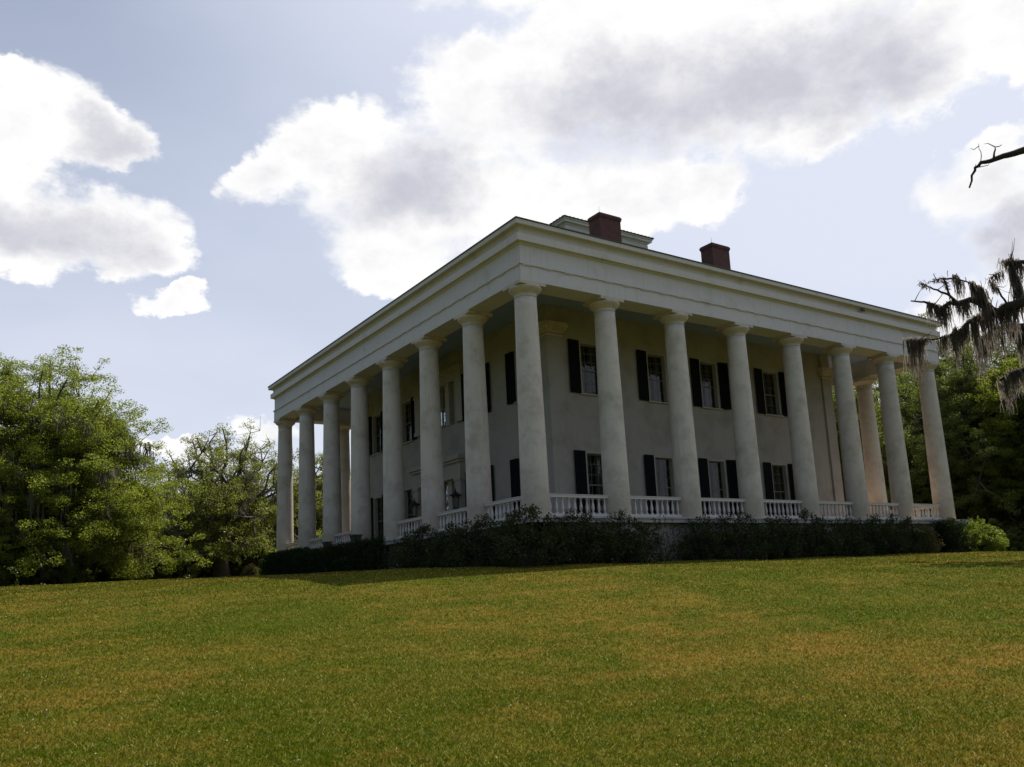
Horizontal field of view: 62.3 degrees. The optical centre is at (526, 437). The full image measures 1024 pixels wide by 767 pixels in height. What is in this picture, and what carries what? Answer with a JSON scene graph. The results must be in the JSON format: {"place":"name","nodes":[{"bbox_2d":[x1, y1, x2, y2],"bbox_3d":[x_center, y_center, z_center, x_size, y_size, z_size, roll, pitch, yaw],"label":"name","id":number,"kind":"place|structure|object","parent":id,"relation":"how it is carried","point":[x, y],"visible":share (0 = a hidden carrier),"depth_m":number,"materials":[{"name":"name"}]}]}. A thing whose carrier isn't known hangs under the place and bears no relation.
{"place":"outdoors","nodes":[
{"label":"outdoors","id":0,"kind":"place"},
{"bbox_2d":[0,550,1023,766],"bbox_3d":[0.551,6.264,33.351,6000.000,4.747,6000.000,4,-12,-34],"label":"ground","id":1,"kind":"structure","parent":0,"point":[495,613],"depth_m":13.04,"materials":[{"name":"green plant"}]},
{"bbox_2d":[0,558,12,586],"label":"undergrowth bush","id":2,"kind":"object","parent":1,"relation":"on","point":[5,580],"visible":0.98,"depth_m":45.53,"materials":[{"name":"green plant"}]},
{"bbox_2d":[1,563,17,585],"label":"undergrowth bush","id":3,"kind":"object","parent":1,"relation":"on","point":[12,582],"visible":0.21,"depth_m":53.90,"materials":[{"name":"green plant"}]},
{"bbox_2d":[17,545,96,584],"bbox_3d":[-26.938,7.290,48.473,4.064,2.390,3.980,-4,-10,5],"label":"undergrowth bush","id":4,"kind":"object","parent":1,"relation":"on","point":[46,573],"visible":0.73,"depth_m":47.72,"materials":[{"name":"green plant"}]},
{"bbox_2d":[0,344,230,585],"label":"live oak","id":5,"kind":"object","parent":1,"relation":"on","point":[62,476],"visible":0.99,"depth_m":49.24,"materials":[{"name":"green plant"}]},
{"bbox_2d":[89,550,153,581],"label":"undergrowth bush","id":6,"kind":"object","parent":1,"relation":"on","point":[102,576],"visible":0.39,"depth_m":54.30,"materials":[{"name":"green plant"}]},
{"bbox_2d":[0,564,260,585],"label":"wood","id":7,"kind":"object","parent":1,"relation":"on","point":[42,583],"depth_m":95.69,"materials":[{"name":"green plant"}]},
{"bbox_2d":[133,550,181,579],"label":"undergrowth bush","id":8,"kind":"object","parent":1,"relation":"on","point":[161,575],"visible":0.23,"depth_m":64.03,"materials":[{"name":"green plant"}]},
{"bbox_2d":[142,505,199,577],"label":"live oak","id":9,"kind":"object","parent":1,"relation":"on","point":[192,570],"visible":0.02,"depth_m":70.88,"materials":[{"name":"green plant"}]},
{"bbox_2d":[161,482,240,577],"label":"live oak","id":10,"kind":"object","parent":1,"relation":"on","point":[197,571],"depth_m":80.22,"materials":[{"name":"green plant"}]},
{"bbox_2d":[196,553,254,577],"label":"undergrowth bush","id":11,"kind":"object","parent":1,"relation":"on","point":[235,570],"visible":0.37,"depth_m":70.61,"materials":[{"name":"green plant"}]},
{"bbox_2d":[135,416,322,579],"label":"live oak","id":12,"kind":"object","parent":1,"relation":"on","point":[219,514],"visible":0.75,"depth_m":65.26,"materials":[{"name":"green plant"}]},
{"bbox_2d":[240,563,259,575],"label":"azalea","id":13,"kind":"object","parent":1,"relation":"on","point":[250,571],"visible":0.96,"depth_m":54.93,"materials":[{"name":"green plant"}]},
{"bbox_2d":[260,546,312,574],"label":"hedge","id":14,"kind":"object","parent":1,"relation":"on","point":[278,563],"visible":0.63,"depth_m":50.39,"materials":[{"name":"green plant"}]},
{"bbox_2d":[232,447,350,574],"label":"live oak","id":15,"kind":"object","parent":1,"relation":"on","point":[319,505],"visible":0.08,"depth_m":74.28,"materials":[{"name":"green plant"}]},
{"bbox_2d":[290,535,392,573],"bbox_3d":[-9.755,6.387,43.954,1.538,1.948,10.880,4,-12,-34],"label":"hedge","id":16,"kind":"object","parent":1,"relation":"on","point":[362,555],"visible":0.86,"depth_m":42.26,"materials":[{"name":"green plant"}]},
{"bbox_2d":[375,539,419,569],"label":"azalea","id":17,"kind":"object","parent":1,"relation":"on","point":[390,556],"visible":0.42,"depth_m":38.91,"materials":[{"name":"green plant"}]},
{"bbox_2d":[391,523,453,567],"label":"azalea","id":18,"kind":"object","parent":1,"relation":"on","point":[415,557],"visible":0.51,"depth_m":36.75,"materials":[{"name":"green plant"}]},
{"bbox_2d":[420,521,478,567],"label":"azalea","id":19,"kind":"object","parent":1,"relation":"on","point":[435,559],"visible":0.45,"depth_m":34.94,"materials":[{"name":"green plant"}]},
{"bbox_2d":[439,513,519,567],"bbox_3d":[-1.873,4.169,33.471,3.306,2.344,2.837,0,-10,-14],"label":"azalea","id":20,"kind":"object","parent":1,"relation":"on","point":[481,547],"visible":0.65,"depth_m":33.08,"materials":[{"name":"green plant"}]},
{"bbox_2d":[1,555,1023,766],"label":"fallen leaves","id":21,"kind":"object","parent":1,"relation":"on","point":[549,660],"visible":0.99,"depth_m":10.71,"materials":[{"name":"brown plant"}]},
{"bbox_2d":[484,504,575,567],"bbox_3d":[0.113,3.696,31.208,3.239,2.625,3.438,3,-11,-28],"label":"azalea","id":22,"kind":"object","parent":1,"relation":"on","point":[532,538],"visible":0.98,"depth_m":30.81,"materials":[{"name":"green plant"}]},
{"bbox_2d":[548,507,624,564],"bbox_3d":[2.248,3.865,32.606,3.061,2.411,3.404,-4,-10,8],"label":"azalea","id":23,"kind":"object","parent":1,"relation":"on","point":[584,552],"visible":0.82,"depth_m":31.96,"materials":[{"name":"green plant"}]},
{"bbox_2d":[267,212,969,569],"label":"mansion","id":24,"kind":"structure","parent":1,"relation":"on","point":[601,366],"depth_m":44.09,"materials":[{"name":"paint"}]},
{"bbox_2d":[322,541,332,548],"bbox_3d":[-11.722,6.368,49.822,0.476,0.510,0.476,4,-12,-34],"label":"planter","id":25,"kind":"object","parent":24,"relation":"on","point":[327,543],"visible":0.47,"depth_m":49.69,"materials":[{"name":"stone"}]},
{"bbox_2d":[349,534,362,541],"bbox_3d":[-9.352,5.609,46.438,0.560,0.600,0.560,4,-12,-34],"label":"planter","id":26,"kind":"object","parent":24,"relation":"on","point":[355,537],"visible":0.53,"depth_m":46.28,"materials":[{"name":"stone"}]},
{"bbox_2d":[368,411,382,455],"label":"window","id":27,"kind":"structure","parent":24,"relation":"in","point":[372,427],"depth_m":57.29,"materials":[{"name":"white paint"}]},
{"bbox_2d":[371,495,383,540],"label":"window","id":28,"kind":"structure","parent":24,"relation":"in","point":[376,521],"depth_m":56.29,"materials":[{"name":"white paint"}]},
{"bbox_2d":[404,487,413,532],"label":"window","id":29,"kind":"structure","parent":24,"relation":"in","point":[406,491],"depth_m":52.80,"materials":[{"name":"white paint"}]},
{"bbox_2d":[401,396,416,444],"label":"window","id":30,"kind":"structure","parent":24,"relation":"in","point":[411,416],"depth_m":53.58,"materials":[{"name":"white paint"}]},
{"bbox_2d":[461,362,490,420],"bbox_3d":[-2.775,-2.489,46.244,0.116,2.690,2.878,4,-12,-35],"label":"window","id":31,"kind":"structure","parent":24,"relation":"in","point":[486,364],"depth_m":45.40,"materials":[{"name":"white paint"}]},
{"bbox_2d":[465,465,494,524],"bbox_3d":[-2.499,3.171,45.244,0.109,3.080,2.878,4,-12,-35],"label":"window","id":32,"kind":"structure","parent":24,"relation":"in","point":[492,483],"depth_m":44.31,"materials":[{"name":"white paint"}]},
{"bbox_2d":[505,351,517,404],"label":"window","id":33,"kind":"structure","parent":24,"relation":"in","point":[509,357],"depth_m":43.39,"materials":[{"name":"white paint"}]},
{"bbox_2d":[510,458,519,513],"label":"window","id":34,"kind":"structure","parent":24,"relation":"in","point":[514,463],"depth_m":42.49,"materials":[{"name":"white paint"}]},
{"bbox_2d":[568,339,597,396],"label":"window","id":35,"kind":"structure","parent":24,"relation":"in","point":[576,368],"depth_m":42.03,"materials":[{"name":"white paint"}]},
{"bbox_2d":[574,450,603,513],"bbox_3d":[3.099,2.193,41.311,2.156,3.100,0.526,5,-13,-37],"label":"window","id":36,"kind":"structure","parent":24,"relation":"in","point":[582,466],"depth_m":41.01,"materials":[{"name":"white paint"}]},
{"bbox_2d":[636,349,668,404],"bbox_3d":[6.599,-3.174,44.850,2.250,2.770,0.565,4,-12,-34],"label":"window","id":37,"kind":"structure","parent":24,"relation":"in","point":[643,363],"depth_m":45.05,"materials":[{"name":"white paint"}]},
{"bbox_2d":[644,454,676,514],"bbox_3d":[6.806,2.459,43.848,2.156,3.100,0.528,5,-13,-37],"label":"window","id":38,"kind":"structure","parent":24,"relation":"in","point":[652,487],"depth_m":44.09,"materials":[{"name":"white paint"}]},
{"bbox_2d":[690,358,731,409],"bbox_3d":[10.116,-2.929,47.209,2.875,2.770,0.644,4,-12,-34],"label":"window","id":39,"kind":"structure","parent":24,"relation":"in","point":[725,396],"depth_m":47.48,"materials":[{"name":"white paint"}]},
{"bbox_2d":[698,458,739,514],"bbox_3d":[10.390,2.732,46.214,2.876,3.160,0.633,4,-12,-34],"label":"window","id":40,"kind":"structure","parent":24,"relation":"in","point":[704,470],"depth_m":46.53,"materials":[{"name":"white paint"}]},
{"bbox_2d":[754,368,787,416],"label":"window","id":41,"kind":"structure","parent":24,"relation":"in","point":[759,382],"depth_m":50.38,"materials":[{"name":"white paint"}]},
{"bbox_2d":[763,462,795,515],"bbox_3d":[14.697,3.043,49.166,2.877,3.160,0.624,4,-12,-34],"label":"window","id":42,"kind":"structure","parent":24,"relation":"in","point":[768,473],"depth_m":49.42,"materials":[{"name":"white paint"}]},
{"bbox_2d":[592,509,661,563],"bbox_3d":[3.842,3.993,33.720,3.026,2.426,2.914,-2,-10,-4],"label":"azalea","id":43,"kind":"object","parent":1,"relation":"on","point":[632,553],"visible":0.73,"depth_m":33.29,"materials":[{"name":"green plant"}]},
{"bbox_2d":[641,515,694,560],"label":"azalea","id":44,"kind":"object","parent":1,"relation":"on","point":[672,546],"visible":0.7,"depth_m":35.06,"materials":[{"name":"green plant"}]},
{"bbox_2d":[675,514,733,560],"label":"azalea","id":45,"kind":"object","parent":1,"relation":"on","point":[707,536],"visible":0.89,"depth_m":36.06,"materials":[{"name":"green plant"}]},
{"bbox_2d":[710,509,773,559],"bbox_3d":[9.257,4.447,37.503,3.139,2.533,2.957,-8,-11,26],"label":"azalea","id":46,"kind":"object","parent":1,"relation":"on","point":[736,537],"visible":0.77,"depth_m":37.17,"materials":[{"name":"green plant"}]},
{"bbox_2d":[750,514,804,558],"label":"azalea","id":47,"kind":"object","parent":1,"relation":"on","point":[779,547],"visible":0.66,"depth_m":38.32,"materials":[{"name":"green plant"}]},
{"bbox_2d":[780,508,844,557],"bbox_3d":[13.490,4.594,40.238,3.205,2.606,3.329,-3,-10,0],"label":"azalea","id":48,"kind":"object","parent":1,"relation":"on","point":[821,533],"visible":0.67,"depth_m":39.84,"materials":[{"name":"green plant"}]},
{"bbox_2d":[819,515,873,556],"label":"azalea","id":49,"kind":"object","parent":1,"relation":"on","point":[855,544],"visible":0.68,"depth_m":41.58,"materials":[{"name":"green plant"}]},
{"bbox_2d":[847,514,908,554],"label":"azalea","id":50,"kind":"object","parent":1,"relation":"on","point":[887,534],"visible":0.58,"depth_m":42.74,"materials":[{"name":"green plant"}]},
{"bbox_2d":[832,374,925,516],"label":"oak tree","id":51,"kind":"object","parent":1,"relation":"on","point":[875,396],"visible":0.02,"depth_m":75.50,"materials":[{"name":"green plant"}]},
{"bbox_2d":[875,513,919,553],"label":"azalea","id":52,"kind":"object","parent":1,"relation":"on","point":[901,534],"visible":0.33,"depth_m":43.92,"materials":[{"name":"green plant"}]},
{"bbox_2d":[896,516,932,553],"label":"azalea","id":53,"kind":"object","parent":1,"relation":"on","point":[917,535],"visible":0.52,"depth_m":44.74,"materials":[{"name":"green plant"}]},
{"bbox_2d":[911,525,943,552],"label":"azalea","id":54,"kind":"object","parent":1,"relation":"on","point":[934,543],"visible":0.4,"depth_m":45.75,"materials":[{"name":"green plant"}]},
{"bbox_2d":[840,312,1023,550],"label":"oak tree","id":55,"kind":"object","parent":1,"relation":"on","point":[913,430],"visible":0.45,"depth_m":65.47,"materials":[{"name":"green plant"}]},
{"bbox_2d":[860,329,1018,539],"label":"oak tree","id":56,"kind":"object","parent":1,"relation":"on","point":[877,388],"visible":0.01,"depth_m":78.60,"materials":[{"name":"green plant"}]},
{"bbox_2d":[929,517,970,552],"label":"clipped shrub","id":57,"kind":"object","parent":1,"relation":"on","point":[944,528],"visible":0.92,"depth_m":46.85,"materials":[{"name":"green plant"}]},
{"bbox_2d":[902,143,1023,414],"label":"live oak","id":58,"kind":"object","parent":1,"relation":"on","point":[989,316],"visible":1,"depth_m":38.18,"materials":[{"name":"grey plant"}]},
{"bbox_2d":[959,516,1008,551],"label":"shrub","id":59,"kind":"object","parent":1,"relation":"on","point":[982,540],"visible":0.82,"depth_m":48.49,"materials":[{"name":"green plant"}]},
{"bbox_2d":[950,330,1023,535],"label":"oak tree","id":60,"kind":"object","parent":1,"relation":"on","point":[991,401],"visible":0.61,"depth_m":62.70,"materials":[{"name":"green plant"}]},
{"bbox_2d":[968,518,1023,551],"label":"undergrowth bush","id":61,"kind":"object","parent":1,"relation":"on","point":[1011,534],"visible":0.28,"depth_m":57.56,"materials":[{"name":"green plant"}]},
{"bbox_2d":[1009,506,1023,515],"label":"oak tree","id":62,"kind":"object","parent":1,"relation":"on","point":[1019,510],"visible":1,"depth_m":57.79,"materials":[{"name":"green plant"}]},
{"bbox_2d":[0,0,1023,572],"label":"sky","id":63,"kind":"structure","parent":0,"point":[200,198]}
]}

